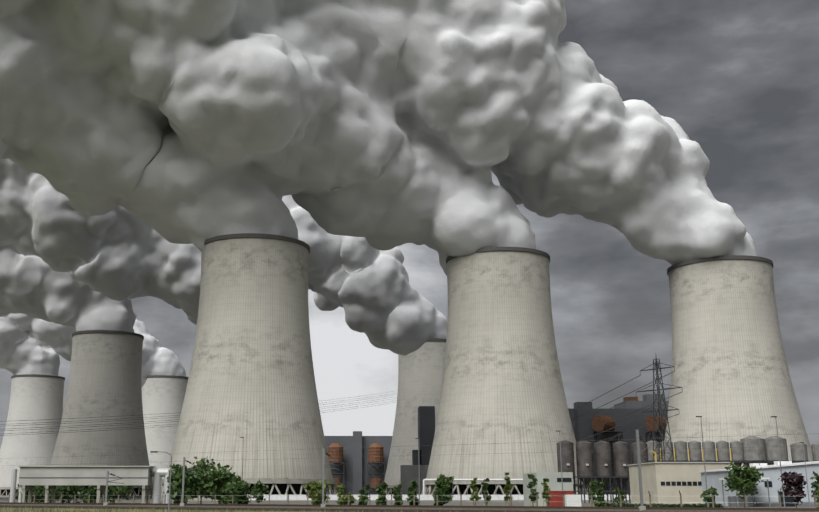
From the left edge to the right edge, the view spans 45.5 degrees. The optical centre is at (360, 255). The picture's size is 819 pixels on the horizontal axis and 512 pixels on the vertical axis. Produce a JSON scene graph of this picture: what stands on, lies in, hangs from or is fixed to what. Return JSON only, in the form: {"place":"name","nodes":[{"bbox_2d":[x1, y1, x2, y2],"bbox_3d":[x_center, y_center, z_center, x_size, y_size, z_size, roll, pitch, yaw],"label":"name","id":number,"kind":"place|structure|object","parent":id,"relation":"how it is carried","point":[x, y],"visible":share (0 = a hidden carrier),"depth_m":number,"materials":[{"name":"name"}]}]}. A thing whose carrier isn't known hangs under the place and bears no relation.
{"place":"outdoors","nodes":[
{"label":"outdoors","id":0,"kind":"place"},
{"bbox_2d":[9,466,172,503],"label":"pipe bridge","id":1,"kind":"structure","parent":0,"point":[53,477],"depth_m":223.06,"materials":[{"name":"metal"}]},
{"bbox_2d":[0,391,396,435],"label":"power lines","id":2,"kind":"object","parent":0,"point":[144,417],"visible":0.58,"depth_m":539.24,"materials":[{"name":"grey metal"}]},
{"bbox_2d":[0,159,446,386],"bbox_3d":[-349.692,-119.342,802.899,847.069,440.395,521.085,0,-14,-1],"label":"steam plume","id":3,"kind":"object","parent":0,"point":[67,269],"depth_m":694.57,"materials":[{"name":"white"}]},
{"bbox_2d":[0,0,756,274],"bbox_3d":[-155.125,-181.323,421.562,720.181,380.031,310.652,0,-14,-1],"label":"steam plume","id":4,"kind":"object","parent":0,"point":[382,125],"depth_m":447.21,"materials":[{"name":"white"}]},
{"bbox_2d":[0,497,818,511],"bbox_3d":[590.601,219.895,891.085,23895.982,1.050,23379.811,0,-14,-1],"label":"ground","id":5,"kind":"structure","parent":0,"point":[405,502],"depth_m":279.36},
{"bbox_2d":[0,374,64,496],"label":"cooling tower","id":6,"kind":"structure","parent":5,"relation":"on","point":[35,399],"depth_m":935.62,"materials":[{"name":"concrete"}]},
{"bbox_2d":[15,484,51,502],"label":"bush","id":7,"kind":"object","parent":5,"relation":"on","point":[39,491],"visible":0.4,"depth_m":286.64,"materials":[{"name":"green plant"}]},
{"bbox_2d":[42,486,83,502],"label":"bush","id":8,"kind":"object","parent":5,"relation":"on","point":[65,491],"visible":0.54,"depth_m":287.32,"materials":[{"name":"green plant"}]},
{"bbox_2d":[73,486,108,502],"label":"bush","id":9,"kind":"object","parent":5,"relation":"on","point":[91,491],"visible":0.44,"depth_m":287.22,"materials":[{"name":"green plant"}]},
{"bbox_2d":[40,330,152,497],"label":"cooling tower","id":10,"kind":"structure","parent":5,"relation":"on","point":[105,382],"depth_m":680.47,"materials":[{"name":"concrete"}]},
{"bbox_2d":[103,471,123,505],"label":"catenary mast","id":11,"kind":"object","parent":5,"relation":"on","point":[106,492],"visible":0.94,"depth_m":124.23,"materials":[{"name":"grey metal"}]},
{"bbox_2d":[93,486,135,502],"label":"bush","id":12,"kind":"object","parent":5,"relation":"on","point":[122,491],"visible":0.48,"depth_m":287.94,"materials":[{"name":"green plant"}]},
{"bbox_2d":[150,451,171,511],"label":"street lamp","id":13,"kind":"object","parent":5,"relation":"on","point":[170,478],"visible":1,"depth_m":108.25,"materials":[{"name":"grey metal"}]},
{"bbox_2d":[142,375,187,489],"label":"cooling tower","id":14,"kind":"structure","parent":5,"relation":"on","point":[162,395],"depth_m":944.15,"materials":[{"name":"concrete"}]},
{"bbox_2d":[170,477,194,503],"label":"tree","id":15,"kind":"object","parent":5,"relation":"on","point":[176,490],"visible":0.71,"depth_m":153.97,"materials":[{"name":"green plant"}]},
{"bbox_2d":[166,464,204,501],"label":"tree","id":16,"kind":"object","parent":5,"relation":"on","point":[193,479],"visible":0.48,"depth_m":177.95,"materials":[{"name":"green plant"}]},
{"bbox_2d":[180,457,199,505],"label":"catenary mast","id":17,"kind":"object","parent":5,"relation":"on","point":[182,503],"visible":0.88,"depth_m":117.31,"materials":[{"name":"grey metal"}]},
{"bbox_2d":[188,456,220,503],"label":"tree","id":18,"kind":"object","parent":5,"relation":"on","point":[203,470],"visible":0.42,"depth_m":192.78,"materials":[{"name":"green plant"}]},
{"bbox_2d":[206,462,240,503],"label":"tree","id":19,"kind":"object","parent":5,"relation":"on","point":[219,478],"visible":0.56,"depth_m":168.45,"materials":[{"name":"green plant"}]},
{"bbox_2d":[223,475,254,503],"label":"tree","id":20,"kind":"object","parent":5,"relation":"on","point":[238,486],"visible":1,"depth_m":158.80,"materials":[{"name":"green plant"}]},
{"bbox_2d":[240,437,243,479],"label":"lamp","id":21,"kind":"object","parent":5,"relation":"on","point":[242,459],"visible":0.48,"depth_m":185.04,"materials":[{"name":"grey metal"}]},
{"bbox_2d":[161,233,336,500],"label":"cooling tower","id":22,"kind":"structure","parent":5,"relation":"on","point":[251,379],"depth_m":421.58,"materials":[{"name":"concrete"}]},
{"bbox_2d":[0,506,505,511],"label":"grass tufts","id":23,"kind":"object","parent":5,"relation":"on","point":[58,510],"visible":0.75,"depth_m":113.40,"materials":[{"name":"yellow"}]},
{"bbox_2d":[251,480,269,502],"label":"bush","id":24,"kind":"object","parent":5,"relation":"on","point":[260,488],"visible":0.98,"depth_m":289.51,"materials":[{"name":"green plant"}]},
{"bbox_2d":[303,480,330,504],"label":"bush","id":25,"kind":"object","parent":5,"relation":"on","point":[315,495],"visible":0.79,"depth_m":163.86,"materials":[{"name":"green plant"}]},
{"bbox_2d":[321,448,338,507],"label":"catenary mast","id":26,"kind":"object","parent":5,"relation":"on","point":[323,466],"visible":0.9,"depth_m":106.25,"materials":[{"name":"grey metal"}]},
{"bbox_2d":[336,484,356,504],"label":"bush","id":27,"kind":"object","parent":5,"relation":"on","point":[342,498],"visible":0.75,"depth_m":134.92,"materials":[{"name":"green plant"}]},
{"bbox_2d":[324,431,391,494],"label":"boiler house","id":28,"kind":"structure","parent":5,"relation":"on","point":[358,465],"depth_m":1121.47,"materials":[{"name":"grey metal"}]},
{"bbox_2d":[358,484,370,504],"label":"bush","id":29,"kind":"object","parent":5,"relation":"on","point":[363,498],"visible":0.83,"depth_m":144.65,"materials":[{"name":"green plant"}]},
{"bbox_2d":[374,482,388,504],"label":"bush","id":30,"kind":"object","parent":5,"relation":"on","point":[381,499],"visible":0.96,"depth_m":144.90,"materials":[{"name":"green plant"}]},
{"bbox_2d":[392,484,402,504],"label":"bush","id":31,"kind":"object","parent":5,"relation":"on","point":[397,497],"visible":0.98,"depth_m":145.03,"materials":[{"name":"green plant"}]},
{"bbox_2d":[0,502,818,511],"bbox_3d":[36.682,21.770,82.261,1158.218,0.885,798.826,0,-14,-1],"label":"railway","id":32,"kind":"object","parent":5,"relation":"on","point":[348,508],"visible":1,"depth_m":101.15,"materials":[{"name":"brown"}]},
{"bbox_2d":[7,490,816,507],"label":"fence","id":33,"kind":"object","parent":5,"relation":"on","point":[485,501],"visible":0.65,"depth_m":112.17,"materials":[{"name":"grey metal"}]},
{"bbox_2d":[406,480,419,504],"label":"bush","id":34,"kind":"object","parent":5,"relation":"on","point":[412,487],"visible":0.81,"depth_m":145.02,"materials":[{"name":"green plant"}]},
{"bbox_2d":[383,338,445,494],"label":"cooling tower","id":35,"kind":"structure","parent":5,"relation":"on","point":[420,373],"depth_m":720.00,"materials":[{"name":"concrete"}]},
{"bbox_2d":[415,438,419,504],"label":"lamp","id":36,"kind":"object","parent":5,"relation":"on","point":[419,473],"visible":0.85,"depth_m":184.82,"materials":[{"name":"grey metal"}]},
{"bbox_2d":[400,406,435,494],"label":"industrial building","id":37,"kind":"structure","parent":5,"relation":"on","point":[426,430],"depth_m":627.86,"materials":[{"name":"dark grey metal cladding"}]},
{"bbox_2d":[247,494,630,500],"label":"white wall","id":38,"kind":"structure","parent":5,"relation":"on","point":[498,497],"depth_m":380.09,"materials":[{"name":"paint"}]},
{"bbox_2d":[432,474,453,505],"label":"tree","id":39,"kind":"object","parent":5,"relation":"on","point":[442,485],"visible":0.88,"depth_m":135.16,"materials":[{"name":"green plant"}]},
{"bbox_2d":[423,479,522,494],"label":"white pipe","id":40,"kind":"object","parent":5,"relation":"on","point":[481,480],"visible":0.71,"depth_m":413.98,"materials":[{"name":"metal"}]},
{"bbox_2d":[469,478,480,505],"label":"tree","id":41,"kind":"object","parent":5,"relation":"on","point":[475,496],"visible":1,"depth_m":123.95,"materials":[{"name":"green plant"}]},
{"bbox_2d":[481,478,491,505],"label":"tree","id":42,"kind":"object","parent":5,"relation":"on","point":[484,488],"visible":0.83,"depth_m":123.96,"materials":[{"name":"green plant"}]},
{"bbox_2d":[421,247,590,494],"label":"cooling tower","id":43,"kind":"structure","parent":5,"relation":"on","point":[502,384],"depth_m":445.21,"materials":[{"name":"concrete"}]},
{"bbox_2d":[503,472,513,505],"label":"tree","id":44,"kind":"object","parent":5,"relation":"on","point":[508,487],"visible":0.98,"depth_m":124.09,"materials":[{"name":"green plant"}]},
{"bbox_2d":[527,474,538,505],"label":"tree","id":45,"kind":"object","parent":5,"relation":"on","point":[532,496],"visible":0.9,"depth_m":124.10,"materials":[{"name":"green plant"}]},
{"bbox_2d":[541,478,550,505],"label":"tree","id":46,"kind":"object","parent":5,"relation":"on","point":[545,494],"visible":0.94,"depth_m":123.99,"materials":[{"name":"green plant"}]},
{"bbox_2d":[556,431,562,490],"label":"lamp","id":47,"kind":"object","parent":5,"relation":"on","point":[561,463],"visible":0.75,"depth_m":156.37,"materials":[{"name":"grey metal"}]},
{"bbox_2d":[547,491,581,506],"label":"red container","id":48,"kind":"object","parent":5,"relation":"on","point":[571,499],"visible":0.56,"depth_m":145.22,"materials":[{"name":"red metal"}]},
{"bbox_2d":[588,480,597,506],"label":"tree","id":49,"kind":"object","parent":5,"relation":"on","point":[593,487],"visible":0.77,"depth_m":124.28,"materials":[{"name":"green plant"}]},
{"bbox_2d":[594,482,609,506],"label":"tree","id":50,"kind":"object","parent":5,"relation":"on","point":[599,501],"visible":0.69,"depth_m":108.43,"materials":[{"name":"green plant"}]},
{"bbox_2d":[557,440,656,502],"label":"storage silos","id":51,"kind":"object","parent":5,"relation":"on","point":[585,465],"visible":0.71,"depth_m":294.89,"materials":[{"name":"grey metal"}]},
{"bbox_2d":[568,394,668,494],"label":"boiler house","id":52,"kind":"structure","parent":5,"relation":"on","point":[628,407],"depth_m":641.77,"materials":[{"name":"grey metal"}]},
{"bbox_2d":[612,487,625,504],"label":"tree","id":53,"kind":"object","parent":5,"relation":"on","point":[617,499],"visible":0.77,"depth_m":174.41,"materials":[{"name":"green plant"}]},
{"bbox_2d":[635,430,648,510],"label":"catenary mast","id":54,"kind":"object","parent":5,"relation":"on","point":[642,507],"visible":1,"depth_m":87.40,"materials":[{"name":"grey metal"}]},
{"bbox_2d":[636,357,682,461],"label":"pylon","id":55,"kind":"object","parent":5,"relation":"on","point":[656,363],"visible":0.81,"depth_m":347.96,"materials":[{"name":"grey metal"}]},
{"bbox_2d":[569,371,681,443],"bbox_3d":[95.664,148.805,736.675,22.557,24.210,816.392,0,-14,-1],"label":"power lines","id":56,"kind":"object","parent":55,"relation":"attached to","point":[616,405],"visible":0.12,"depth_m":396.75,"materials":[{"name":"grey metal"}]},
{"bbox_2d":[607,503,723,507],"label":"hedge","id":57,"kind":"object","parent":5,"relation":"on","point":[718,505],"visible":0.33,"depth_m":135.35,"materials":[{"name":"green plant"}]},
{"bbox_2d":[627,462,733,504],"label":"beige building","id":58,"kind":"structure","parent":5,"relation":"on","point":[664,482],"depth_m":249.77,"materials":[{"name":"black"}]},
{"bbox_2d":[696,416,708,506],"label":"lamp","id":59,"kind":"object","parent":5,"relation":"on","point":[704,458],"visible":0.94,"depth_m":132.31,"materials":[{"name":"grey metal"}]},
{"bbox_2d":[700,486,718,506],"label":"tree","id":60,"kind":"object","parent":5,"relation":"on","point":[707,497],"visible":0.79,"depth_m":126.00,"materials":[{"name":"green plant"}]},
{"bbox_2d":[646,436,818,466],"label":"storage tanks","id":61,"kind":"object","parent":5,"relation":"on","point":[760,450],"visible":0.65,"depth_m":396.70,"materials":[{"name":"grey metal"}]},
{"bbox_2d":[664,255,812,466],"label":"cooling tower","id":62,"kind":"structure","parent":5,"relation":"on","point":[730,376],"depth_m":466.41,"materials":[{"name":"concrete"}]},
{"bbox_2d":[722,461,763,507],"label":"tree","id":63,"kind":"object","parent":5,"relation":"on","point":[738,478],"visible":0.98,"depth_m":116.31,"materials":[{"name":"green plant"}]},
{"bbox_2d":[699,461,818,506],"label":"white shed","id":64,"kind":"structure","parent":5,"relation":"on","point":[766,495],"depth_m":210.53,"materials":[{"name":"paint"}]},
{"bbox_2d":[771,416,785,507],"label":"lamp","id":65,"kind":"object","parent":5,"relation":"on","point":[780,461],"visible":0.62,"depth_m":132.46,"materials":[{"name":"grey metal"}]},
{"bbox_2d":[778,471,806,507],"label":"tree","id":66,"kind":"object","parent":5,"relation":"on","point":[796,482],"visible":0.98,"depth_m":121.47,"materials":[{"name":"purple plant"}]},
{"bbox_2d":[799,442,809,507],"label":"lamp","id":67,"kind":"object","parent":5,"relation":"on","point":[806,476],"visible":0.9,"depth_m":185.91,"materials":[{"name":"grey metal"}]},
{"bbox_2d":[810,471,818,507],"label":"tree","id":68,"kind":"object","parent":5,"relation":"on","point":[815,484],"visible":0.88,"depth_m":115.10,"materials":[{"name":"green plant"}]},
{"bbox_2d":[0,0,818,447],"label":"sky","id":69,"kind":"structure","parent":0,"point":[740,78],"materials":[{"name":"grey"}]},
{"bbox_2d":[6,433,818,465],"bbox_3d":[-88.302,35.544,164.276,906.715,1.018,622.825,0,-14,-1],"label":"contact wires","id":70,"kind":"object","parent":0,"point":[432,445],"visible":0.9,"depth_m":100.54,"materials":[{"name":"grey metal"}]},
{"bbox_2d":[523,472,572,505],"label":"building","id":71,"kind":"structure","parent":0,"point":[554,483],"depth_m":199.95,"materials":[{"name":"white concrete"}]}
]}

